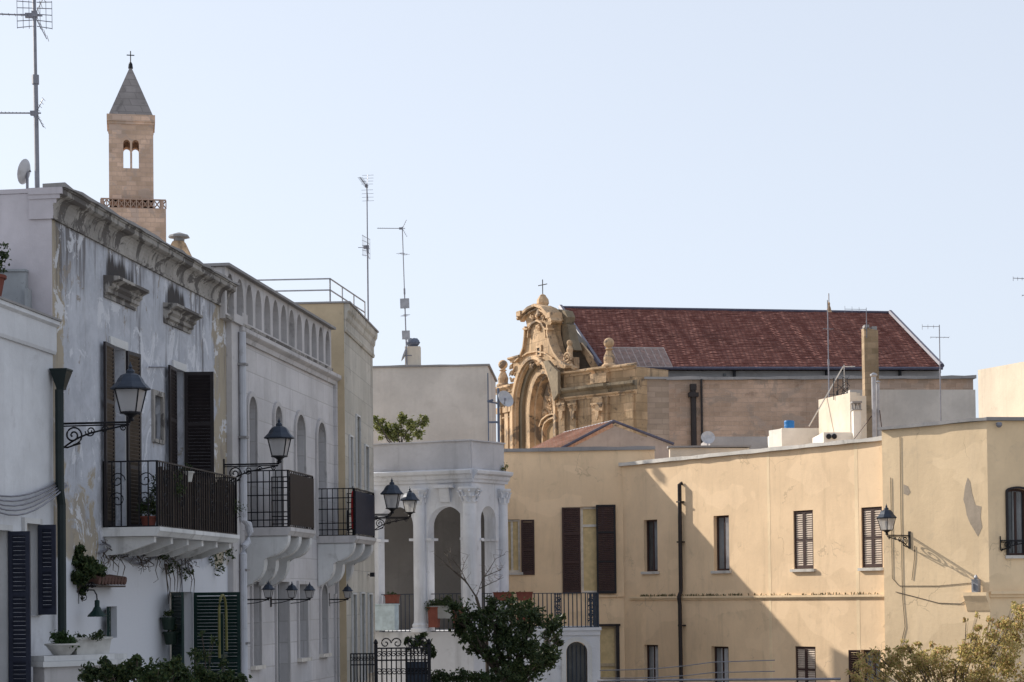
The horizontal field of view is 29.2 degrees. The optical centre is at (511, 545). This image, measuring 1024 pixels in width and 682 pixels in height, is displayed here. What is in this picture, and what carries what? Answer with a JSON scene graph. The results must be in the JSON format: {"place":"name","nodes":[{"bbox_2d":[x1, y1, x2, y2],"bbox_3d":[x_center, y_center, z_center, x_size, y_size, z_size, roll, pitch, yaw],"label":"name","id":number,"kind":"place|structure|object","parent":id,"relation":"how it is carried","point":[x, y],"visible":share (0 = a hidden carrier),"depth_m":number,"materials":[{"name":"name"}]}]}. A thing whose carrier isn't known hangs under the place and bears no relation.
{"place":"outdoors","nodes":[
{"label":"outdoors","id":0,"kind":"place"},
{"bbox_2d":[31,653,126,681],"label":"garden wall","id":1,"kind":"structure","parent":0,"point":[55,668],"depth_m":24.75,"materials":[{"name":"paint"}]},
{"bbox_2d":[44,629,79,654],"bbox_3d":[-5.694,1.213,24.883,0.435,0.348,0.486,1,-2,-43],"label":"bowl planter","id":2,"kind":"object","parent":1,"relation":"on","point":[63,644],"visible":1,"depth_m":24.81,"materials":[{"name":"white ceramic"}]},
{"bbox_2d":[71,629,112,654],"bbox_3d":[-5.353,1.224,25.134,0.550,0.330,0.436,1,-2,-43],"label":"trough planter","id":3,"kind":"object","parent":1,"relation":"on","point":[97,642],"visible":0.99,"depth_m":25.08,"materials":[{"name":"white stone"}]},
{"bbox_2d":[100,51,166,241],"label":"bell tower","id":4,"kind":"structure","parent":0,"point":[130,122],"depth_m":188.93,"materials":[{"name":"stone"}]},
{"bbox_2d":[0,0,1023,441],"label":"sky","id":5,"kind":"structure","parent":0,"point":[732,154],"materials":[{"name":"blue"}]},
{"bbox_2d":[532,420,673,458],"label":"gabled house","id":6,"kind":"structure","parent":0,"point":[606,434],"depth_m":64.11,"materials":[{"name":"ceramic"}]},
{"bbox_2d":[496,279,975,448],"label":"church","id":7,"kind":"structure","parent":0,"point":[683,376],"depth_m":83.92,"materials":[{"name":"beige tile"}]},
{"bbox_2d":[539,413,552,441],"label":"inner doorway","id":8,"kind":"structure","parent":7,"relation":"in","point":[547,433],"depth_m":85.30,"materials":[{"name":"stone"}]},
{"bbox_2d":[842,390,975,435],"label":"beige house","id":9,"kind":"structure","parent":0,"point":[902,407],"depth_m":68.14,"materials":[{"name":"grey paint"}]},
{"bbox_2d":[978,362,1023,417],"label":"rooftop house","id":10,"kind":"structure","parent":0,"point":[1000,391],"depth_m":54.40,"materials":[{"name":"beige paint"}]},
{"label":"ground","id":11,"kind":"structure","parent":0,"visible":0},
{"bbox_2d":[0,296,61,681],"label":"white house","id":12,"kind":"structure","parent":11,"relation":"on","point":[28,571],"depth_m":25.05,"materials":[{"name":"paint"}]},
{"bbox_2d":[0,241,10,295],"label":"flower pot","id":13,"kind":"object","parent":12,"relation":"on","point":[5,256],"visible":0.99,"depth_m":25.57,"materials":[{"name":"ceramic"}]},
{"bbox_2d":[0,524,30,681],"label":"window","id":14,"kind":"structure","parent":12,"relation":"in","point":[20,591],"depth_m":24.46,"materials":[{"name":"blue paint"}]},
{"bbox_2d":[0,269,31,307],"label":"roof box","id":15,"kind":"object","parent":12,"relation":"on","point":[15,288],"visible":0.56,"depth_m":26.10,"materials":[{"name":"white paint"}]},
{"bbox_2d":[0,482,67,515],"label":"cable bundle","id":16,"kind":"object","parent":12,"relation":"attached to","point":[56,491],"visible":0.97,"depth_m":25.04,"materials":[{"name":"metal"}]},
{"bbox_2d":[22,517,56,615],"bbox_3d":[-6.168,0.272,25.286,0.446,1.258,0.610,-1,-1,8],"label":"window","id":17,"kind":"structure","parent":12,"relation":"in","point":[46,533],"depth_m":25.47,"materials":[{"name":"blue paint"}]},
{"bbox_2d":[49,368,72,632],"bbox_3d":[-5.957,0.886,26.003,0.240,6.470,0.240,-1,-1,8],"label":"downpipe","id":18,"kind":"object","parent":12,"relation":"attached to","point":[61,377],"visible":0.91,"depth_m":26.01,"materials":[{"name":"black metal"}]},
{"bbox_2d":[0,182,247,681],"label":"townhouse","id":19,"kind":"structure","parent":11,"relation":"on","point":[114,292],"depth_m":29.27,"materials":[{"name":"white paint"}]},
{"bbox_2d":[17,159,30,188],"bbox_3d":[-6.803,-5.095,27.450,0.166,0.627,0.349,-1,-1,0],"label":"satellite dish","id":20,"kind":"object","parent":19,"relation":"on","point":[23,171],"visible":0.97,"depth_m":27.40,"materials":[{"name":"metal"}]},
{"bbox_2d":[0,0,51,187],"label":"tv antenna","id":21,"kind":"object","parent":19,"relation":"on","point":[33,14],"visible":0.99,"depth_m":27.15,"materials":[{"name":"metal"}]},
{"bbox_2d":[70,542,107,600],"bbox_3d":[-5.914,0.453,26.982,0.802,1.223,0.697,-1,-1,0],"label":"creeper","id":22,"kind":"object","parent":19,"relation":"attached to","point":[87,570],"visible":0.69,"depth_m":26.83,"materials":[{"name":"green plant"}]},
{"bbox_2d":[78,582,106,616],"bbox_3d":[-5.747,0.736,27.010,0.375,0.479,0.269,-2,-2,36],"label":"wall lamp","id":23,"kind":"object","parent":19,"relation":"attached to","point":[96,611],"visible":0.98,"depth_m":26.95,"materials":[{"name":"green metal"}]},
{"bbox_2d":[86,574,126,586],"bbox_3d":[-5.747,0.489,27.706,0.278,0.189,1.260,-1,-1,8],"label":"tiled canopy","id":24,"kind":"object","parent":19,"relation":"attached to","point":[109,580],"visible":0.76,"depth_m":27.59,"materials":[{"name":"tile"}]},
{"bbox_2d":[64,362,150,447],"bbox_3d":[-5.470,-1.869,26.286,1.250,1.178,0.499,-1,-1,8],"label":"wall lantern","id":25,"kind":"object","parent":19,"relation":"attached to","point":[130,387],"depth_m":26.16,"materials":[{"name":"black metal"}]},
{"bbox_2d":[103,341,141,526],"bbox_3d":[-5.714,-1.578,28.748,0.075,2.645,1.564,-1,-1,8],"label":"balcony door","id":26,"kind":"structure","parent":19,"relation":"in","point":[133,431],"depth_m":28.43,"materials":[{"name":"brown paint"}]},
{"bbox_2d":[135,496,155,524],"bbox_3d":[-5.215,-0.489,28.222,0.365,0.452,0.405,-1,-1,8],"label":"flower pot","id":27,"kind":"object","parent":19,"relation":"on","point":[144,511],"visible":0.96,"depth_m":28.13,"materials":[{"name":"ceramic"}]},
{"bbox_2d":[98,366,193,591],"bbox_3d":[-5.513,0.680,29.930,0.065,7.071,4.526,-1,-1,8],"label":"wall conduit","id":28,"kind":"object","parent":19,"relation":"attached to","point":[130,559],"depth_m":30.14,"materials":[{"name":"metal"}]},
{"bbox_2d":[151,389,164,444],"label":"niche window","id":29,"kind":"structure","parent":19,"relation":"in","point":[154,392],"depth_m":30.55,"materials":[{"name":"grey stone"}]},
{"bbox_2d":[144,470,186,501],"bbox_3d":[-5.144,-0.821,28.967,0.707,0.650,0.579,-1,-1,8],"label":"plant","id":30,"kind":"object","parent":19,"relation":"on","point":[154,488],"visible":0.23,"depth_m":28.92,"materials":[{"name":"green plant"}]},
{"bbox_2d":[160,609,176,629],"bbox_3d":[-5.348,1.139,30.573,0.259,0.345,0.253,-1,-1,8],"label":"hanging pot","id":31,"kind":"object","parent":19,"relation":"attached to","point":[168,622],"visible":1,"depth_m":30.49,"materials":[{"name":"green plastic"}]},
{"bbox_2d":[101,539,236,603],"bbox_3d":[-5.356,0.416,31.049,0.415,1.083,6.632,-1,-1,8],"label":"dry vine","id":32,"kind":"object","parent":19,"relation":"attached to","point":[187,571],"visible":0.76,"depth_m":30.84,"materials":[{"name":"brown plant"}]},
{"bbox_2d":[162,623,178,644],"bbox_3d":[-5.332,1.365,30.670,0.259,0.356,0.253,-1,-1,8],"label":"hanging pot","id":33,"kind":"object","parent":19,"relation":"attached to","point":[170,637],"visible":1,"depth_m":30.59,"materials":[{"name":"green plastic"}]},
{"bbox_2d":[168,232,191,255],"bbox_3d":[-6.047,-5.433,35.650,0.481,0.514,0.481,-1,-1,0],"label":"chimney","id":34,"kind":"object","parent":19,"relation":"on","point":[178,241],"visible":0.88,"depth_m":35.53,"materials":[{"name":"stone"}]},
{"bbox_2d":[168,365,213,530],"bbox_3d":[-5.302,-1.516,31.540,0.439,2.653,1.163,-1,-2,28],"label":"balcony door","id":35,"kind":"structure","parent":19,"relation":"in","point":[198,386],"depth_m":31.94,"materials":[{"name":"brown paint"}]},
{"bbox_2d":[170,592,240,678],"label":"street door","id":36,"kind":"structure","parent":19,"relation":"in","point":[202,616],"depth_m":32.27,"materials":[{"name":"green paint"}]},
{"bbox_2d":[218,594,227,672],"bbox_3d":[-4.610,2.506,31.356,0.060,3.471,0.458,-1,-1,8],"label":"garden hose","id":37,"kind":"object","parent":19,"relation":"attached to","point":[221,654],"visible":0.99,"depth_m":31.29,"materials":[{"name":"green paint"}]},
{"bbox_2d":[237,331,253,680],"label":"downpipe","id":38,"kind":"object","parent":19,"relation":"attached to","point":[242,364],"visible":0.97,"depth_m":34.86,"materials":[{"name":"grey metal"}]},
{"bbox_2d":[223,418,293,483],"bbox_3d":[-4.421,-1.645,34.197,1.250,1.178,0.499,-1,-1,8],"label":"wall lantern","id":39,"kind":"object","parent":19,"relation":"attached to","point":[278,436],"depth_m":34.06,"materials":[{"name":"black metal"}]},
{"bbox_2d":[77,653,252,681],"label":"shrub","id":40,"kind":"object","parent":11,"relation":"on","point":[131,668],"visible":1,"depth_m":23.23,"materials":[{"name":"green plant"}]},
{"bbox_2d":[186,630,228,671],"bbox_3d":[-3.961,2.586,25.527,0.553,3.007,0.345,-1,-1,0],"label":"slender shrub","id":41,"kind":"object","parent":11,"relation":"on","point":[197,654],"visible":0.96,"depth_m":25.56,"materials":[{"name":"green plant"}]},
{"bbox_2d":[204,263,375,681],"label":"palazzo","id":42,"kind":"structure","parent":11,"relation":"on","point":[293,497],"depth_m":38.66,"materials":[{"name":"paint"}]},
{"bbox_2d":[246,392,259,525],"bbox_3d":[-4.771,-1.580,36.118,0.042,2.524,0.748,-1,-1,8],"label":"window","id":43,"kind":"structure","parent":42,"relation":"in","point":[251,394],"depth_m":36.23,"materials":[{"name":"grey stone"}]},
{"bbox_2d":[250,581,265,669],"bbox_3d":[-4.802,1.436,36.240,0.330,1.687,0.733,-1,-1,8],"label":"window","id":44,"kind":"structure","parent":42,"relation":"in","point":[253,667],"depth_m":35.95,"materials":[{"name":"grey stone"}]},
{"bbox_2d":[247,581,274,603],"bbox_3d":[-4.564,0.867,35.566,0.535,0.488,0.230,-1,-1,8],"label":"coach lantern","id":45,"kind":"object","parent":42,"relation":"attached to","point":[268,589],"visible":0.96,"depth_m":35.49,"materials":[{"name":"black metal"}]},
{"bbox_2d":[272,401,284,525],"bbox_3d":[-4.521,-1.535,38.001,0.042,2.524,0.710,-1,-1,8],"label":"balcony door","id":46,"kind":"structure","parent":42,"relation":"in","point":[277,404],"depth_m":37.75,"materials":[{"name":"grey stone"}]},
{"bbox_2d":[275,578,290,681],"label":"street door","id":47,"kind":"structure","parent":42,"relation":"in","point":[277,663],"depth_m":38.60,"materials":[{"name":"grey stone"}]},
{"bbox_2d":[270,582,297,606],"bbox_3d":[-4.332,0.915,37.316,0.536,0.488,0.230,-1,-1,8],"label":"coach lantern","id":48,"kind":"object","parent":42,"relation":"attached to","point":[291,589],"visible":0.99,"depth_m":37.25,"materials":[{"name":"black metal"}]},
{"bbox_2d":[294,410,306,527],"bbox_3d":[-4.282,-1.492,39.805,0.042,2.524,0.943,-1,-1,8],"label":"window","id":49,"kind":"structure","parent":42,"relation":"in","point":[299,413],"depth_m":39.76,"materials":[{"name":"grey stone"}]},
{"bbox_2d":[291,582,314,603],"bbox_3d":[-4.144,0.954,38.733,0.536,0.488,0.230,-1,-1,8],"label":"coach lantern","id":50,"kind":"object","parent":42,"relation":"attached to","point":[309,589],"visible":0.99,"depth_m":38.66,"materials":[{"name":"black metal"}]},
{"bbox_2d":[297,581,311,661],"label":"window","id":51,"kind":"structure","parent":42,"relation":"in","point":[308,658],"depth_m":39.46,"materials":[{"name":"grey stone"}]},
{"bbox_2d":[315,418,327,535],"bbox_3d":[-4.038,-1.448,41.648,0.042,2.524,0.936,-1,-1,8],"label":"balcony door","id":52,"kind":"structure","parent":42,"relation":"in","point":[320,421],"depth_m":41.29,"materials":[{"name":"grey stone"}]},
{"bbox_2d":[319,584,331,656],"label":"window","id":53,"kind":"structure","parent":42,"relation":"in","point":[321,654],"depth_m":41.48,"materials":[{"name":"grey stone"}]},
{"bbox_2d":[334,594,336,681],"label":"street door","id":54,"kind":"structure","parent":42,"relation":"in","point":[335,595],"depth_m":42.71,"materials":[{"name":"grey glass"}]},
{"bbox_2d":[257,278,378,681],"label":"corner house","id":55,"kind":"structure","parent":11,"relation":"on","point":[354,334],"depth_m":44.31,"materials":[{"name":"beige paint"}]},
{"bbox_2d":[349,434,353,487],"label":"window","id":56,"kind":"structure","parent":55,"relation":"in","point":[351,438],"depth_m":43.78,"materials":[{"name":"brown paint"}]},
{"bbox_2d":[351,593,357,681],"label":"window","id":57,"kind":"structure","parent":55,"relation":"in","point":[352,598],"depth_m":43.77,"materials":[{"name":"brown paint"}]},
{"bbox_2d":[355,414,361,488],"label":"window","id":58,"kind":"structure","parent":55,"relation":"in","point":[356,415],"depth_m":44.89,"materials":[{"name":"brown paint"}]},
{"bbox_2d":[360,592,365,681],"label":"window","id":59,"kind":"structure","parent":55,"relation":"in","point":[361,593],"depth_m":45.28,"materials":[{"name":"brown paint"}]},
{"bbox_2d":[358,175,372,319],"bbox_3d":[-3.588,-7.161,47.554,0.388,3.882,1.299,-1,-1,3],"label":"tv antenna","id":60,"kind":"object","parent":55,"relation":"on","point":[366,247],"visible":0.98,"depth_m":47.87,"materials":[{"name":"metal"}]},
{"bbox_2d":[364,444,369,491],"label":"window","id":61,"kind":"structure","parent":55,"relation":"in","point":[365,445],"depth_m":46.30,"materials":[{"name":"brown paint"}]},
{"bbox_2d":[368,593,373,672],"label":"window","id":62,"kind":"structure","parent":55,"relation":"in","point":[369,594],"depth_m":46.50,"materials":[{"name":"brown paint"}]},
{"bbox_2d":[347,478,403,530],"bbox_3d":[-3.014,-0.913,43.221,1.250,1.178,0.499,-1,-1,3],"label":"wall lantern","id":63,"kind":"object","parent":55,"relation":"attached to","point":[391,492],"depth_m":43.08,"materials":[{"name":"black metal"}]},
{"bbox_2d":[375,486,419,529],"bbox_3d":[-2.815,-0.891,47.481,1.150,1.084,0.459,-1,-1,3],"label":"wall lantern","id":64,"kind":"object","parent":55,"relation":"attached to","point":[409,499],"depth_m":47.36,"materials":[{"name":"black metal"}]},
{"bbox_2d":[350,637,430,681],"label":"iron gate","id":65,"kind":"structure","parent":11,"relation":"on","point":[416,671],"depth_m":40.94,"materials":[{"name":"black metal"}]},
{"bbox_2d":[404,631,437,661],"bbox_3d":[-1.943,3.181,42.926,0.570,2.651,0.961,-2,-2,35],"label":"shrub","id":66,"kind":"object","parent":11,"relation":"on","point":[433,649],"visible":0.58,"depth_m":42.78,"materials":[{"name":"green plant"}]},
{"bbox_2d":[373,364,512,681],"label":"loggia house","id":67,"kind":"structure","parent":11,"relation":"on","point":[451,474],"depth_m":51.25,"materials":[{"name":"paint"}]},
{"bbox_2d":[375,604,399,630],"bbox_3d":[-3.297,1.850,50.905,0.733,0.689,0.290,-1,-2,23],"label":"water tank","id":68,"kind":"object","parent":67,"relation":"attached to","point":[386,617],"visible":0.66,"depth_m":50.77,"materials":[{"name":"white plastic"}]},
{"bbox_2d":[384,592,400,602],"bbox_3d":[-3.106,1.330,50.922,0.392,0.325,0.220,-1,-2,23],"label":"railing planter","id":69,"kind":"object","parent":68,"relation":"on","point":[392,598],"visible":1,"depth_m":50.86,"materials":[{"name":"ceramic"}]},
{"bbox_2d":[377,220,409,364],"bbox_3d":[-3.576,-7.663,60.105,0.964,4.625,0.458,-2,-1,0],"label":"tv antenna","id":70,"kind":"object","parent":67,"relation":"on","point":[404,303],"visible":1,"depth_m":60.07,"materials":[{"name":"metal"}]},
{"bbox_2d":[373,411,429,442],"bbox_3d":[-3.079,-2.715,52.520,1.755,1.714,1.130,-1,-2,20],"label":"terrace tree","id":71,"kind":"object","parent":67,"relation":"on","point":[397,432],"visible":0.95,"depth_m":52.45,"materials":[{"name":"green plant"}]},
{"bbox_2d":[405,338,420,364],"bbox_3d":[-3.048,-5.926,60.380,0.471,0.924,0.479,-1,-1,0],"label":"chimney","id":72,"kind":"object","parent":67,"relation":"on","point":[413,349],"visible":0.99,"depth_m":60.17,"materials":[{"name":"beige paint"}]},
{"bbox_2d":[426,601,439,626],"bbox_3d":[-2.015,1.758,50.443,0.398,0.678,0.280,-1,-2,23],"label":"railing planter","id":73,"kind":"object","parent":67,"relation":"attached to","point":[433,620],"visible":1,"depth_m":50.39,"materials":[{"name":"ceramic"}]},
{"bbox_2d":[424,594,453,617],"bbox_3d":[-1.854,1.554,50.444,0.905,0.626,0.479,-1,-2,23],"label":"railing planter","id":74,"kind":"object","parent":67,"relation":"attached to","point":[441,606],"visible":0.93,"depth_m":50.30,"materials":[{"name":"white ceramic"}]},
{"bbox_2d":[487,373,499,441],"bbox_3d":[-0.493,-3.538,52.106,0.338,2.109,0.070,-1,-1,0],"label":"terrace pole frame","id":75,"kind":"object","parent":67,"relation":"attached to","point":[498,416],"visible":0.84,"depth_m":52.08,"materials":[{"name":"blue paint"}]},
{"bbox_2d":[498,391,512,407],"bbox_3d":[-0.166,-3.891,51.902,0.405,0.458,0.455,-1,-1,0],"label":"satellite dish","id":76,"kind":"object","parent":75,"relation":"attached to","point":[505,398],"visible":1,"depth_m":52.00,"materials":[{"name":"metal"}]},
{"bbox_2d":[432,544,506,673],"bbox_3d":[-0.989,2.273,46.947,1.944,4.646,1.151,-1,-1,0],"label":"bare tree","id":77,"kind":"object","parent":11,"relation":"on","point":[478,605],"visible":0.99,"depth_m":47.03,"materials":[{"name":"brown plant"}]},
{"bbox_2d":[427,660,521,681],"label":"hedge","id":78,"kind":"object","parent":11,"relation":"on","point":[505,675],"visible":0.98,"depth_m":43.66,"materials":[{"name":"green plant"}]},
{"bbox_2d":[444,592,566,681],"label":"broadleaf tree","id":79,"kind":"object","parent":11,"relation":"on","point":[543,657],"visible":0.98,"depth_m":44.79,"materials":[{"name":"green plant"}]},
{"bbox_2d":[484,592,601,681],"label":"terrace","id":80,"kind":"structure","parent":11,"relation":"on","point":[583,663],"depth_m":50.56,"materials":[{"name":"paint"}]},
{"bbox_2d":[566,642,586,681],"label":"door","id":81,"kind":"structure","parent":80,"relation":"in","point":[576,651],"depth_m":50.84,"materials":[{"name":"grey wood"}]},
{"bbox_2d":[504,417,1023,681],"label":"yellow building","id":82,"kind":"structure","parent":11,"relation":"on","point":[793,563],"depth_m":50.56,"materials":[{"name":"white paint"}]},
{"bbox_2d":[508,519,534,574],"bbox_3d":[0.161,0.038,56.223,0.972,1.594,0.190,-1,-1,4],"label":"window","id":83,"kind":"structure","parent":82,"relation":"in","point":[527,526],"depth_m":56.16,"materials":[{"name":"white paint"}]},
{"bbox_2d":[562,505,616,593],"bbox_3d":[2.202,0.103,56.065,1.537,2.533,0.259,-1,-1,4],"label":"balcony door","id":84,"kind":"structure","parent":82,"relation":"in","point":[592,561],"depth_m":56.04,"materials":[{"name":"brown paint"}]},
{"bbox_2d":[592,625,615,677],"bbox_3d":[2.636,3.525,56.032,0.779,2.519,0.060,-1,-1,4],"label":"window","id":85,"kind":"structure","parent":82,"relation":"in","point":[608,633],"depth_m":56.04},
{"bbox_2d":[641,520,659,573],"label":"window","id":86,"kind":"structure","parent":82,"relation":"in","point":[652,548],"depth_m":55.10,"materials":[{"name":"grey glass"}]},
{"bbox_2d":[647,645,658,681],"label":"window","id":87,"kind":"structure","parent":82,"relation":"in","point":[652,650],"depth_m":55.09,"materials":[{"name":"grey glass"}]},
{"bbox_2d":[676,482,685,681],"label":"downpipe","id":88,"kind":"object","parent":82,"relation":"attached to","point":[680,542],"visible":1,"depth_m":53.65,"materials":[{"name":"metal"}]},
{"bbox_2d":[701,431,714,444],"bbox_3d":[6.148,-3.237,61.590,0.432,0.729,0.259,-1,-1,0],"label":"satellite dish","id":89,"kind":"object","parent":82,"relation":"on","point":[707,437],"visible":0.94,"depth_m":61.58,"materials":[{"name":"metal"}]},
{"bbox_2d":[667,445,750,456],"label":"roof parapet","id":90,"kind":"structure","parent":82,"relation":"on","point":[676,451],"depth_m":60.09,"materials":[{"name":"white paint"}]},
{"bbox_2d":[597,660,840,681],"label":"wires","id":91,"kind":"object","parent":82,"relation":"attached to","point":[639,680],"visible":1,"depth_m":47.66,"materials":[{"name":"metal"}]},
{"bbox_2d":[711,515,731,573],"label":"window","id":92,"kind":"structure","parent":82,"relation":"in","point":[722,521],"depth_m":52.59,"materials":[{"name":"grey glass"}]},
{"bbox_2d":[715,646,728,681],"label":"window","id":93,"kind":"structure","parent":82,"relation":"in","point":[721,653],"depth_m":52.62,"materials":[{"name":"grey glass"}]},
{"bbox_2d":[701,437,767,448],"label":"roof shed","id":94,"kind":"structure","parent":82,"relation":"on","point":[757,442],"depth_m":62.10,"materials":[{"name":"white paint"}]},
{"bbox_2d":[768,428,818,447],"bbox_3d":[9.142,-0.337,60.125,2.692,6.304,3.200,-1,-1,0],"label":"roof cabin","id":95,"kind":"object","parent":82,"relation":"on","point":[788,437],"visible":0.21,"depth_m":58.60,"materials":[{"name":"white paint"}]},
{"bbox_2d":[790,510,815,571],"bbox_3d":[7.461,-0.119,49.859,0.300,1.558,0.885,0,-2,-34],"label":"window","id":96,"kind":"structure","parent":82,"relation":"in","point":[804,527],"depth_m":49.86,"materials":[{"name":"brown paint"}]},
{"bbox_2d":[796,646,815,681],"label":"window","id":97,"kind":"structure","parent":82,"relation":"in","point":[806,665],"depth_m":49.77,"materials":[{"name":"brown paint"}]},
{"bbox_2d":[812,432,852,442],"bbox_3d":[9.112,-0.220,55.496,0.831,5.837,2.050,-1,-1,0],"label":"roof ledge","id":98,"kind":"object","parent":82,"relation":"on","point":[827,437],"visible":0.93,"depth_m":54.59,"materials":[{"name":"white metal"}]},
{"bbox_2d":[818,392,866,438],"bbox_3d":[9.719,-0.829,57.447,0.515,7.140,2.043,0,-2,-18],"label":"roof hut","id":99,"kind":"object","parent":82,"relation":"on","point":[835,414],"visible":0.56,"depth_m":57.09,"materials":[{"name":"white paint"}]},
{"bbox_2d":[850,401,861,438],"bbox_3d":[9.597,-1.171,54.494,0.272,5.678,0.360,-1,-1,0],"label":"chimney","id":100,"kind":"object","parent":82,"relation":"on","point":[856,420],"visible":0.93,"depth_m":54.40,"materials":[{"name":"white paint"}]},
{"bbox_2d":[848,650,880,681],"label":"window","id":101,"kind":"structure","parent":82,"relation":"in","point":[852,658],"depth_m":48.12,"materials":[{"name":"brown paint"}]},
{"bbox_2d":[854,373,881,438],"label":"flue pipes","id":102,"kind":"object","parent":82,"relation":"on","point":[876,414],"visible":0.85,"depth_m":54.08,"materials":[{"name":"metal"}]},
{"bbox_2d":[861,325,878,437],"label":"chimney","id":103,"kind":"object","parent":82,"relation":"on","point":[870,359],"visible":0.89,"depth_m":66.18,"materials":[{"name":"concrete"}]},
{"bbox_2d":[858,507,883,570],"bbox_3d":[8.831,-0.170,47.849,0.300,1.551,0.871,0,-2,-34],"label":"window","id":104,"kind":"structure","parent":82,"relation":"in","point":[871,531],"depth_m":47.86,"materials":[{"name":"brown paint"}]},
{"bbox_2d":[877,504,910,548],"bbox_3d":[9.040,-0.461,46.322,1.070,1.065,0.459,1,-2,-40],"label":"wall lantern","id":105,"kind":"object","parent":82,"relation":"attached to","point":[886,517],"depth_m":46.08,"materials":[{"name":"black metal"}]},
{"bbox_2d":[890,460,967,645],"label":"wall cables","id":106,"kind":"object","parent":82,"relation":"attached to","point":[914,556],"depth_m":46.79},
{"bbox_2d":[971,575,980,591],"bbox_3d":[10.640,0.865,45.044,0.130,0.400,0.180,1,-2,-40],"label":"junction box","id":107,"kind":"object","parent":82,"relation":"on","point":[976,584],"visible":1,"depth_m":45.01,"materials":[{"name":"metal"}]},
{"bbox_2d":[1005,486,1023,558],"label":"window","id":108,"kind":"structure","parent":82,"relation":"in","point":[1014,496],"depth_m":45.16,"materials":[{"name":"grey glass"}]},
{"bbox_2d":[844,600,1023,681],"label":"olive tree","id":109,"kind":"object","parent":11,"relation":"on","point":[921,660],"visible":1,"depth_m":29.79,"materials":[{"name":"green plant"}]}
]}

